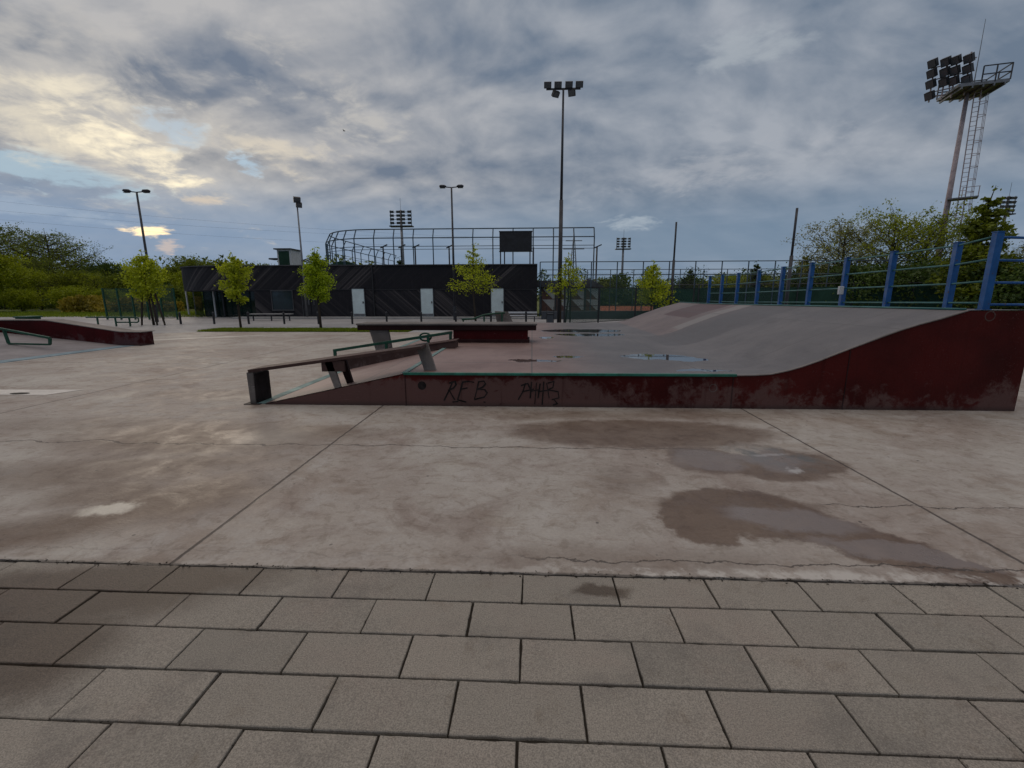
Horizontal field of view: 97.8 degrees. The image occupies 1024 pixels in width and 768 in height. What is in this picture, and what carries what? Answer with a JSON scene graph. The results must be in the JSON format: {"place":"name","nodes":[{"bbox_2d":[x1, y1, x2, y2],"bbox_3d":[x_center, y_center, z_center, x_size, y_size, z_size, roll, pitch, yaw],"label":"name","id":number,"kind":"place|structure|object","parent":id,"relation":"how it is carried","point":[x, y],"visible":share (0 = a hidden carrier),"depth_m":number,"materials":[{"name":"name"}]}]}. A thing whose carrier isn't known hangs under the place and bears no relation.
{"place":"outdoors","nodes":[
{"label":"outdoors","id":0,"kind":"place"},
{"bbox_2d":[13,316,42,318],"bbox_3d":[-18.761,-2.234,17.401,0.565,0.809,0.580,0,11,3],"label":"green box","id":1,"kind":"object","parent":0,"point":[27,317],"visible":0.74,"depth_m":17.10,"materials":[{"name":"paint"}]},
{"bbox_2d":[197,327,412,331],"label":"grass","id":2,"kind":"structure","parent":0,"point":[317,329],"depth_m":19.98,"materials":[{"name":"green plant"}]},
{"bbox_2d":[0,316,626,333],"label":"pavement","id":3,"kind":"structure","parent":0,"point":[188,324],"depth_m":26.58,"materials":[{"name":"grey concrete"}]},
{"bbox_2d":[85,317,138,325],"bbox_3d":[-20.857,-3.269,23.363,2.858,0.501,0.070,0,11,3],"label":"grind rail","id":4,"kind":"object","parent":3,"relation":"on","point":[116,322],"visible":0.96,"depth_m":23.31,"materials":[{"name":"green metal"}]},
{"bbox_2d":[101,288,178,319],"bbox_3d":[-24.602,-5.296,29.566,4.879,2.050,0.081,0,11,2],"label":"fence","id":5,"kind":"object","parent":3,"relation":"on","point":[161,300],"visible":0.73,"depth_m":29.57,"materials":[{"name":"metal"}]},
{"bbox_2d":[122,189,158,321],"bbox_3d":[-21.487,-7.448,26.304,1.487,7.541,0.340,-1,11,-3],"label":"street lamp","id":6,"kind":"object","parent":3,"relation":"on","point":[139,211],"visible":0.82,"depth_m":25.87,"materials":[{"name":"metal"}]},
{"bbox_2d":[114,249,170,324],"bbox_3d":[-19.584,-5.115,23.768,2.314,3.962,2.031,-9,14,-38],"label":"young tree","id":7,"kind":"object","parent":3,"relation":"on","point":[147,288],"visible":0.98,"depth_m":23.53,"materials":[{"name":"green plant"}]},
{"bbox_2d":[150,293,157,324],"bbox_3d":[-19.256,-4.020,24.043,0.242,1.708,0.081,4,12,21],"label":"stake","id":8,"kind":"object","parent":3,"relation":"on","point":[152,302],"visible":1,"depth_m":24.03,"materials":[{"name":"brown wood"}]},
{"bbox_2d":[154,293,165,324],"bbox_3d":[-18.923,-4.018,24.028,0.429,1.718,0.083,2,12,11],"label":"stake","id":9,"kind":"object","parent":3,"relation":"on","point":[158,304],"visible":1,"depth_m":23.99,"materials":[{"name":"brown wood"}]},
{"bbox_2d":[212,252,254,327],"bbox_3d":[-13.350,-4.553,21.669,2.008,3.658,1.487,-4,12,-20],"label":"young tree","id":10,"kind":"object","parent":3,"relation":"on","point":[236,287],"visible":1,"depth_m":21.46,"materials":[{"name":"green plant"}]},
{"bbox_2d":[252,313,293,320],"bbox_3d":[-15.118,-4.200,28.102,2.632,0.440,0.460,0,11,3],"label":"bench","id":11,"kind":"object","parent":3,"relation":"on","point":[271,315],"visible":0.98,"depth_m":28.23,"materials":[{"name":"metal"}]},
{"bbox_2d":[293,196,307,316],"bbox_3d":[-14.081,-8.410,30.085,0.472,7.910,0.385,-7,13,-31],"label":"floodlight pole","id":12,"kind":"object","parent":3,"relation":"on","point":[297,201],"visible":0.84,"depth_m":29.78,"materials":[{"name":"metal"}]},
{"bbox_2d":[211,330,411,331],"bbox_3d":[-9.445,-2.460,20.430,9.900,0.001,1.650,0,11,3],"label":"lawn strip","id":13,"kind":"object","parent":3,"relation":"on","point":[264,331],"visible":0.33,"depth_m":19.74,"materials":[{"name":"plant"}]},
{"bbox_2d":[297,247,336,327],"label":"young tree","id":14,"kind":"object","parent":3,"relation":"on","point":[317,280],"visible":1,"depth_m":21.33,"materials":[{"name":"green plant"}]},
{"bbox_2d":[231,317,540,318],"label":"kerb","id":15,"kind":"structure","parent":3,"relation":"on","point":[377,317],"depth_m":30.06,"materials":[{"name":"concrete"}]},
{"bbox_2d":[439,184,463,319],"bbox_3d":[-3.646,-8.052,27.735,1.487,8.092,0.340,0,11,3],"label":"street lamp","id":16,"kind":"object","parent":3,"relation":"on","point":[453,260],"visible":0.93,"depth_m":27.59,"materials":[{"name":"metal"}]},
{"bbox_2d":[446,243,498,320],"bbox_3d":[-2.265,-6.027,26.534,3.322,4.599,3.621,-2,11,-9],"label":"young tree","id":17,"kind":"object","parent":3,"relation":"on","point":[471,278],"visible":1,"depth_m":26.76,"materials":[{"name":"green plant"}]},
{"bbox_2d":[546,307,553,322],"bbox_3d":[2.015,-3.596,23.623,0.400,0.950,0.320,0,11,3],"label":"litter bin","id":18,"kind":"object","parent":3,"relation":"on","point":[549,317],"visible":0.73,"depth_m":23.53,"materials":[{"name":"grey metal"}]},
{"bbox_2d":[544,81,582,322],"bbox_3d":[2.564,-9.137,23.317,1.920,11.934,0.517,0,11,3],"label":"floodlight pole","id":19,"kind":"object","parent":3,"relation":"on","point":[568,87],"visible":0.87,"depth_m":22.77,"materials":[{"name":"metal"}]},
{"bbox_2d":[542,252,586,321],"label":"young tree","id":20,"kind":"object","parent":3,"relation":"on","point":[564,280],"visible":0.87,"depth_m":23.59,"materials":[{"name":"green plant"}]},
{"bbox_2d":[541,311,648,318],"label":"wall","id":21,"kind":"structure","parent":3,"relation":"on","point":[543,314],"depth_m":29.22,"materials":[{"name":"grey concrete"}]},
{"bbox_2d":[563,286,694,322],"bbox_3d":[7.843,-4.881,27.301,12.906,2.000,0.467,-9,14,-38],"label":"fence","id":22,"kind":"object","parent":3,"relation":"on","point":[603,291],"visible":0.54,"depth_m":25.31,"materials":[{"name":"metal"}]},
{"bbox_2d":[633,260,679,310],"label":"young tree","id":23,"kind":"object","parent":3,"relation":"on","point":[652,280],"visible":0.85,"depth_m":28.15,"materials":[{"name":"green plant"}]},
{"bbox_2d":[669,222,676,304],"bbox_3d":[10.001,-6.961,27.757,0.168,5.892,0.168,0,11,3],"label":"slim pole","id":24,"kind":"object","parent":3,"relation":"on","point":[672,275],"visible":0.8,"depth_m":27.65,"materials":[{"name":"paint"}]},
{"bbox_2d":[539,260,910,316],"bbox_3d":[14.707,-6.733,31.673,25.489,3.884,0.077,0,11,3],"label":"court fence","id":25,"kind":"object","parent":3,"relation":"on","point":[694,283],"visible":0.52,"depth_m":31.60,"materials":[{"name":"green metal"}]},
{"bbox_2d":[784,208,797,304],"bbox_3d":[12.352,-5.051,19.866,0.148,5.240,0.148,0,11,3],"label":"slim pole","id":26,"kind":"object","parent":3,"relation":"on","point":[790,264],"visible":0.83,"depth_m":19.75,"materials":[{"name":"metal"}]},
{"bbox_2d":[653,282,966,308],"bbox_3d":[27.310,-5.277,28.293,35.228,2.309,0.099,5,12,22],"label":"screen fence","id":27,"kind":"object","parent":3,"relation":"on","point":[816,296],"visible":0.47,"depth_m":30.86,"materials":[{"name":"paint"}]},
{"bbox_2d":[0,296,649,316],"bbox_3d":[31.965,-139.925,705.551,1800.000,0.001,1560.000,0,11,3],"label":"ground","id":28,"kind":"structure","parent":0,"point":[57,309],"depth_m":49.82,"materials":[{"name":"soil"}]},
{"bbox_2d":[0,250,35,297],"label":"woodland tree","id":29,"kind":"object","parent":28,"relation":"on","point":[8,275],"visible":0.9,"depth_m":43.76,"materials":[{"name":"green plant"}]},
{"bbox_2d":[0,286,48,311],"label":"woodland tree","id":30,"kind":"object","parent":28,"relation":"on","point":[21,299],"visible":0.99,"depth_m":43.04,"materials":[{"name":"green plant"}]},
{"bbox_2d":[0,222,57,270],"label":"woodland tree","id":31,"kind":"object","parent":28,"relation":"on","point":[3,233],"visible":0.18,"depth_m":71.27,"materials":[{"name":"green plant"}]},
{"bbox_2d":[0,264,58,310],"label":"woodland tree","id":32,"kind":"object","parent":28,"relation":"on","point":[37,277],"visible":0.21,"depth_m":47.28,"materials":[{"name":"green plant"}]},
{"bbox_2d":[9,256,70,309],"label":"woodland tree","id":33,"kind":"object","parent":28,"relation":"on","point":[30,265],"visible":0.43,"depth_m":51.04,"materials":[{"name":"green plant"}]},
{"bbox_2d":[28,268,81,298],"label":"woodland tree","id":34,"kind":"object","parent":28,"relation":"on","point":[50,281],"visible":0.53,"depth_m":50.77,"materials":[{"name":"green plant"}]},
{"bbox_2d":[0,223,112,286],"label":"woodland tree","id":35,"kind":"object","parent":28,"relation":"on","point":[49,253],"visible":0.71,"depth_m":61.64,"materials":[{"name":"green plant"}]},
{"bbox_2d":[32,284,91,309],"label":"woodland tree","id":36,"kind":"object","parent":28,"relation":"on","point":[60,293],"visible":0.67,"depth_m":44.37,"materials":[{"name":"green plant"}]},
{"bbox_2d":[54,266,102,291],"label":"woodland tree","id":37,"kind":"object","parent":28,"relation":"on","point":[76,273],"visible":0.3,"depth_m":52.20,"materials":[{"name":"green plant"}]},
{"bbox_2d":[67,271,115,294],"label":"woodland tree","id":38,"kind":"object","parent":28,"relation":"on","point":[93,278],"visible":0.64,"depth_m":50.39,"materials":[{"name":"green plant"}]},
{"bbox_2d":[0,276,204,308],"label":"undergrowth","id":39,"kind":"object","parent":28,"relation":"on","point":[50,305],"visible":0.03,"depth_m":54.33,"materials":[{"name":"green plant"}]},
{"bbox_2d":[77,259,130,278],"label":"woodland tree","id":40,"kind":"object","parent":28,"relation":"on","point":[105,266],"visible":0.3,"depth_m":61.66,"materials":[{"name":"green plant"}]},
{"bbox_2d":[81,287,126,302],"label":"woodland tree","id":41,"kind":"object","parent":28,"relation":"on","point":[98,292],"visible":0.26,"depth_m":46.45,"materials":[{"name":"green plant"}]},
{"bbox_2d":[0,310,208,316],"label":"grass","id":42,"kind":"structure","parent":28,"relation":"on","point":[46,314],"depth_m":36.70,"materials":[{"name":"green plant"}]},
{"bbox_2d":[94,268,144,295],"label":"woodland tree","id":43,"kind":"object","parent":28,"relation":"on","point":[118,284],"visible":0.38,"depth_m":51.33,"materials":[{"name":"green plant"}]},
{"bbox_2d":[56,294,185,312],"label":"undergrowth","id":44,"kind":"object","parent":28,"relation":"on","point":[87,303],"visible":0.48,"depth_m":41.50,"materials":[{"name":"green plant"}]},
{"bbox_2d":[151,263,187,275],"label":"woodland tree","id":45,"kind":"object","parent":28,"relation":"on","point":[173,269],"visible":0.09,"depth_m":61.92,"materials":[{"name":"green plant"}]},
{"bbox_2d":[156,266,192,298],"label":"woodland tree","id":46,"kind":"object","parent":28,"relation":"on","point":[175,279],"visible":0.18,"depth_m":54.70,"materials":[{"name":"green plant"}]},
{"bbox_2d":[155,284,201,307],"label":"woodland tree","id":47,"kind":"object","parent":28,"relation":"on","point":[179,293],"visible":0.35,"depth_m":48.56,"materials":[{"name":"green plant"}]},
{"bbox_2d":[164,252,216,268],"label":"woodland tree","id":48,"kind":"object","parent":28,"relation":"on","point":[192,262],"visible":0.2,"depth_m":68.62,"materials":[{"name":"green plant"}]},
{"bbox_2d":[36,254,373,275],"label":"woods","id":49,"kind":"object","parent":28,"relation":"on","point":[222,256],"depth_m":100.40,"materials":[{"name":"green plant"}]},
{"bbox_2d":[203,258,253,264],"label":"woodland tree","id":50,"kind":"object","parent":28,"relation":"on","point":[218,261],"visible":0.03,"depth_m":78.43,"materials":[{"name":"green plant"}]},
{"bbox_2d":[269,248,301,264],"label":"commentary cabin","id":51,"kind":"object","parent":28,"relation":"on","point":[288,256],"visible":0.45,"depth_m":46.45,"materials":[{"name":"white paint"}]},
{"bbox_2d":[278,251,289,264],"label":"window","id":52,"kind":"structure","parent":51,"relation":"in","point":[284,259],"depth_m":46.40,"materials":[{"name":"green glass"}]},
{"bbox_2d":[303,258,357,264],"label":"grandstand","id":53,"kind":"object","parent":28,"relation":"on","point":[341,263],"visible":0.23,"depth_m":61.01,"materials":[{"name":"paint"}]},
{"bbox_2d":[389,205,413,263],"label":"stadium floodlight","id":54,"kind":"object","parent":28,"relation":"on","point":[401,219],"visible":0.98,"depth_m":86.27,"materials":[{"name":"metal"}]},
{"bbox_2d":[499,231,533,263],"bbox_3d":[0.403,-9.728,39.046,3.024,6.913,0.410,0,11,3],"label":"scoreboard","id":55,"kind":"object","parent":28,"relation":"on","point":[515,241],"visible":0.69,"depth_m":38.38,"materials":[{"name":"black paint"}]},
{"bbox_2d":[537,279,603,313],"bbox_3d":[4.764,-7.279,37.221,5.308,2.812,3.000,0,11,3],"label":"changing hut","id":56,"kind":"object","parent":28,"relation":"on","point":[544,298],"visible":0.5,"depth_m":36.14,"materials":[{"name":"black paint"}]},
{"bbox_2d":[566,232,581,282],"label":"power pylon","id":57,"kind":"object","parent":28,"relation":"on","point":[574,255],"visible":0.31,"depth_m":152.88,"materials":[{"name":"metal"}]},
{"bbox_2d":[9,211,546,240],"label":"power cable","id":58,"kind":"object","parent":57,"relation":"attached to","point":[284,231],"visible":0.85,"depth_m":142.63,"materials":[{"name":"metal"}]},
{"bbox_2d":[1,201,577,240],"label":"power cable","id":59,"kind":"object","parent":57,"relation":"attached to","point":[269,225],"visible":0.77,"depth_m":141.23,"materials":[{"name":"metal"}]},
{"bbox_2d":[590,276,623,295],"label":"court tree","id":60,"kind":"object","parent":28,"relation":"on","point":[604,280],"visible":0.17,"depth_m":68.74,"materials":[{"name":"green plant"}]},
{"bbox_2d":[615,237,630,280],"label":"stadium floodlight","id":61,"kind":"object","parent":28,"relation":"on","point":[623,247],"visible":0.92,"depth_m":104.38,"materials":[{"name":"metal"}]},
{"bbox_2d":[537,265,819,305],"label":"woods","id":62,"kind":"object","parent":28,"relation":"on","point":[624,277],"visible":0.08,"depth_m":67.01,"materials":[{"name":"green plant"}]},
{"bbox_2d":[541,268,817,310],"bbox_3d":[17.121,-7.891,37.968,29.234,3.668,0.068,0,11,3],"label":"court fence","id":63,"kind":"object","parent":28,"relation":"on","point":[656,282],"visible":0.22,"depth_m":37.94,"materials":[{"name":"green metal"}]},
{"bbox_2d":[675,275,690,287],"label":"court tree","id":64,"kind":"object","parent":28,"relation":"on","point":[685,282],"visible":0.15,"depth_m":46.05,"materials":[{"name":"green plant"}]},
{"bbox_2d":[685,267,700,287],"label":"court tree","id":65,"kind":"object","parent":28,"relation":"on","point":[690,279],"visible":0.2,"depth_m":52.46,"materials":[{"name":"green plant"}]},
{"bbox_2d":[700,273,745,287],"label":"court tree","id":66,"kind":"object","parent":28,"relation":"on","point":[716,280],"visible":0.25,"depth_m":62.15,"materials":[{"name":"green plant"}]},
{"bbox_2d":[740,262,770,287],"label":"court tree","id":67,"kind":"object","parent":28,"relation":"on","point":[756,268],"visible":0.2,"depth_m":54.83,"materials":[{"name":"green plant"}]},
{"bbox_2d":[730,273,785,287],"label":"court tree","id":68,"kind":"object","parent":28,"relation":"on","point":[766,278],"visible":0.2,"depth_m":55.78,"materials":[{"name":"green plant"}]},
{"bbox_2d":[796,250,811,273],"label":"court tree","id":69,"kind":"object","parent":28,"relation":"on","point":[806,262],"visible":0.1,"depth_m":46.75,"materials":[{"name":"green plant"}]},
{"bbox_2d":[769,258,855,286],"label":"tree","id":70,"kind":"object","parent":28,"relation":"on","point":[796,275],"visible":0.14,"depth_m":37.14,"materials":[{"name":"green plant"}]},
{"bbox_2d":[780,207,919,286],"bbox_3d":[25.292,-9.301,35.001,8.494,7.687,7.632,-4,12,-18],"label":"tree","id":71,"kind":"object","parent":28,"relation":"on","point":[841,228],"visible":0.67,"depth_m":33.94,"materials":[{"name":"green plant"}]},
{"bbox_2d":[805,259,934,305],"bbox_3d":[24.469,-6.496,30.600,6.885,4.234,7.711,3,12,16],"label":"tree","id":72,"kind":"object","parent":28,"relation":"on","point":[875,281],"visible":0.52,"depth_m":29.53,"materials":[{"name":"green plant"}]},
{"bbox_2d":[817,194,975,268],"bbox_3d":[28.458,-9.478,34.087,8.820,8.381,7.925,8,14,34],"label":"tree","id":73,"kind":"object","parent":28,"relation":"on","point":[900,229],"visible":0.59,"depth_m":32.38,"materials":[{"name":"green plant"}]},
{"bbox_2d":[848,256,949,306],"bbox_3d":[27.032,-6.481,30.708,6.740,4.145,7.548,10,15,41],"label":"tree","id":74,"kind":"object","parent":28,"relation":"on","point":[927,272],"visible":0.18,"depth_m":28.79,"materials":[{"name":"green plant"}]},
{"bbox_2d":[897,252,947,280],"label":"tree","id":75,"kind":"object","parent":28,"relation":"on","point":[925,259],"visible":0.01,"depth_m":31.20,"materials":[{"name":"green plant"}]},
{"bbox_2d":[870,201,1012,266],"bbox_3d":[33.073,-9.662,35.663,7.663,8.104,8.529,1,11,7],"label":"tree","id":76,"kind":"object","parent":28,"relation":"on","point":[954,236],"visible":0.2,"depth_m":34.06,"materials":[{"name":"green plant"}]},
{"bbox_2d":[924,19,1013,256],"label":"stadium floodlight","id":77,"kind":"object","parent":28,"relation":"on","point":[968,88],"visible":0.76,"depth_m":43.37,"materials":[{"name":"grey metal"}]},
{"bbox_2d":[925,185,1023,310],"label":"tree","id":78,"kind":"object","parent":28,"relation":"on","point":[984,225],"visible":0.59,"depth_m":24.61,"materials":[{"name":"green plant"}]},
{"bbox_2d":[933,262,1023,310],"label":"tree","id":79,"kind":"object","parent":28,"relation":"on","point":[1002,296],"visible":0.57,"depth_m":23.48,"materials":[{"name":"green plant"}]},
{"bbox_2d":[958,257,1023,309],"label":"tree","id":80,"kind":"object","parent":28,"relation":"on","point":[1014,277],"visible":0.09,"depth_m":23.21,"materials":[{"name":"green plant"}]},
{"bbox_2d":[999,184,1017,225],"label":"stadium floodlight","id":81,"kind":"object","parent":28,"relation":"on","point":[1008,201],"visible":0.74,"depth_m":85.53,"materials":[{"name":"metal"}]},
{"bbox_2d":[1002,240,1023,265],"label":"tree","id":82,"kind":"object","parent":28,"relation":"on","point":[1022,249],"visible":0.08,"depth_m":25.23,"materials":[{"name":"green plant"}]},
{"bbox_2d":[179,264,536,316],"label":"pavilion building","id":83,"kind":"structure","parent":0,"point":[403,290],"depth_m":30.80,"materials":[{"name":"black wood"}]},
{"bbox_2d":[270,290,294,310],"bbox_3d":[-16.007,-5.818,31.182,1.596,1.407,0.070,0,11,3],"label":"window","id":84,"kind":"structure","parent":83,"relation":"in","point":[282,300],"depth_m":31.19,"materials":[{"name":"black glass"}]},
{"bbox_2d":[302,292,311,315],"bbox_3d":[-14.286,-5.555,31.151,0.501,1.674,0.080,0,11,3],"label":"door","id":85,"kind":"structure","parent":83,"relation":"in","point":[308,301],"depth_m":31.17,"materials":[{"name":"black paint"}]},
{"bbox_2d":[311,292,317,315],"bbox_3d":[-13.725,-5.551,31.127,0.501,1.674,0.080,0,11,3],"label":"door","id":86,"kind":"structure","parent":83,"relation":"in","point":[314,302],"depth_m":31.17,"materials":[{"name":"black paint"}]},
{"bbox_2d":[351,288,366,316],"bbox_3d":[-10.622,-5.654,30.955,0.960,1.950,0.120,0,11,3],"label":"door","id":87,"kind":"structure","parent":83,"relation":"in","point":[358,300],"depth_m":30.94,"materials":[{"name":"blue paint"}]},
{"bbox_2d":[420,288,434,316],"bbox_3d":[-5.837,-5.621,30.745,0.960,1.950,0.120,0,11,3],"label":"door","id":88,"kind":"structure","parent":83,"relation":"in","point":[426,294],"depth_m":30.72,"materials":[{"name":"blue paint"}]},
{"bbox_2d":[490,288,503,315],"bbox_3d":[-1.000,-5.588,30.532,0.960,1.950,0.120,0,11,3],"label":"door","id":89,"kind":"structure","parent":83,"relation":"in","point":[496,297],"depth_m":30.49,"materials":[{"name":"blue paint"}]},
{"bbox_2d":[0,559,1023,767],"bbox_3d":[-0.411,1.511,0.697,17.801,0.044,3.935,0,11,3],"label":"pavement","id":90,"kind":"structure","parent":0,"point":[145,621],"depth_m":1.94,"materials":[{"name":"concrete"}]},
{"bbox_2d":[0,332,1023,587],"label":"plaza","id":91,"kind":"structure","parent":0,"point":[168,448],"depth_m":3.89,"materials":[{"name":"concrete"}]},
{"bbox_2d":[0,390,77,394],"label":"drain cover","id":92,"kind":"object","parent":91,"relation":"on","point":[24,392],"visible":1,"depth_m":7.47,"materials":[{"name":"concrete"}]},
{"bbox_2d":[0,319,154,362],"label":"bank ramp","id":93,"kind":"structure","parent":91,"relation":"on","point":[70,336],"depth_m":14.30,"materials":[{"name":"red paint"}]},
{"bbox_2d":[0,327,51,344],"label":"grind rail","id":94,"kind":"object","parent":93,"relation":"on","point":[5,334],"visible":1,"depth_m":12.80,"materials":[{"name":"green metal"}]},
{"bbox_2d":[259,302,1023,410],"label":"skate ramp","id":95,"kind":"structure","parent":91,"relation":"on","point":[723,355],"depth_m":6.44,"materials":[{"name":"red paint"}]},
{"bbox_2d":[244,342,436,404],"bbox_3d":[-2.558,-0.167,6.703,2.819,0.899,0.470,0,11,3],"label":"grind bench","id":96,"kind":"object","parent":95,"relation":"on","point":[258,380],"visible":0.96,"depth_m":6.61,"materials":[{"name":"black paint"}]},
{"bbox_2d":[333,331,452,355],"bbox_3d":[-2.702,-0.803,10.135,2.747,0.799,0.089,0,11,3],"label":"grind rail","id":97,"kind":"object","parent":95,"relation":"on","point":[428,336],"visible":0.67,"depth_m":10.06,"materials":[{"name":"green metal"}]},
{"bbox_2d":[347,338,458,368],"bbox_3d":[-2.386,-0.647,9.716,2.432,0.654,0.465,0,11,3],"label":"hubba ledge","id":98,"kind":"object","parent":95,"relation":"on","point":[370,360],"visible":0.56,"depth_m":9.55,"materials":[{"name":"concrete"}]},
{"bbox_2d":[356,322,536,349],"bbox_3d":[-1.539,-1.049,10.937,4.290,0.899,0.740,0,11,3],"label":"grind table","id":99,"kind":"object","parent":95,"relation":"on","point":[490,332],"visible":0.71,"depth_m":10.54,"materials":[{"name":"concrete"}]},
{"bbox_2d":[462,311,512,321],"bbox_3d":[-0.779,-2.156,15.004,1.800,0.572,0.230,0,11,3],"label":"grind rail","id":100,"kind":"object","parent":95,"relation":"on","point":[501,316],"visible":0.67,"depth_m":14.95,"materials":[{"name":"metal"}]},
{"bbox_2d":[707,231,1023,309],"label":"safety railing","id":101,"kind":"object","parent":95,"relation":"on","point":[993,260],"visible":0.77,"depth_m":7.75,"materials":[{"name":"blue metal"}]},
{"bbox_2d":[0,0,1023,293],"label":"sky","id":102,"kind":"structure","parent":0,"point":[720,120],"materials":[{"name":"grey"}]},
{"bbox_2d":[600,306,652,310],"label":"court","id":103,"kind":"object","parent":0,"point":[639,307],"depth_m":50.75,"materials":[{"name":"red ceramic"}]},
{"bbox_2d":[325,227,594,280],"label":"ball net frame","id":104,"kind":"object","parent":103,"relation":"on","point":[393,246],"visible":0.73,"depth_m":43.67,"materials":[{"name":"blue paint"}]},
{"bbox_2d":[595,244,601,281],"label":"lamp post","id":105,"kind":"object","parent":103,"relation":"on","point":[596,247],"visible":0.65,"depth_m":49.82,"materials":[{"name":"metal"}]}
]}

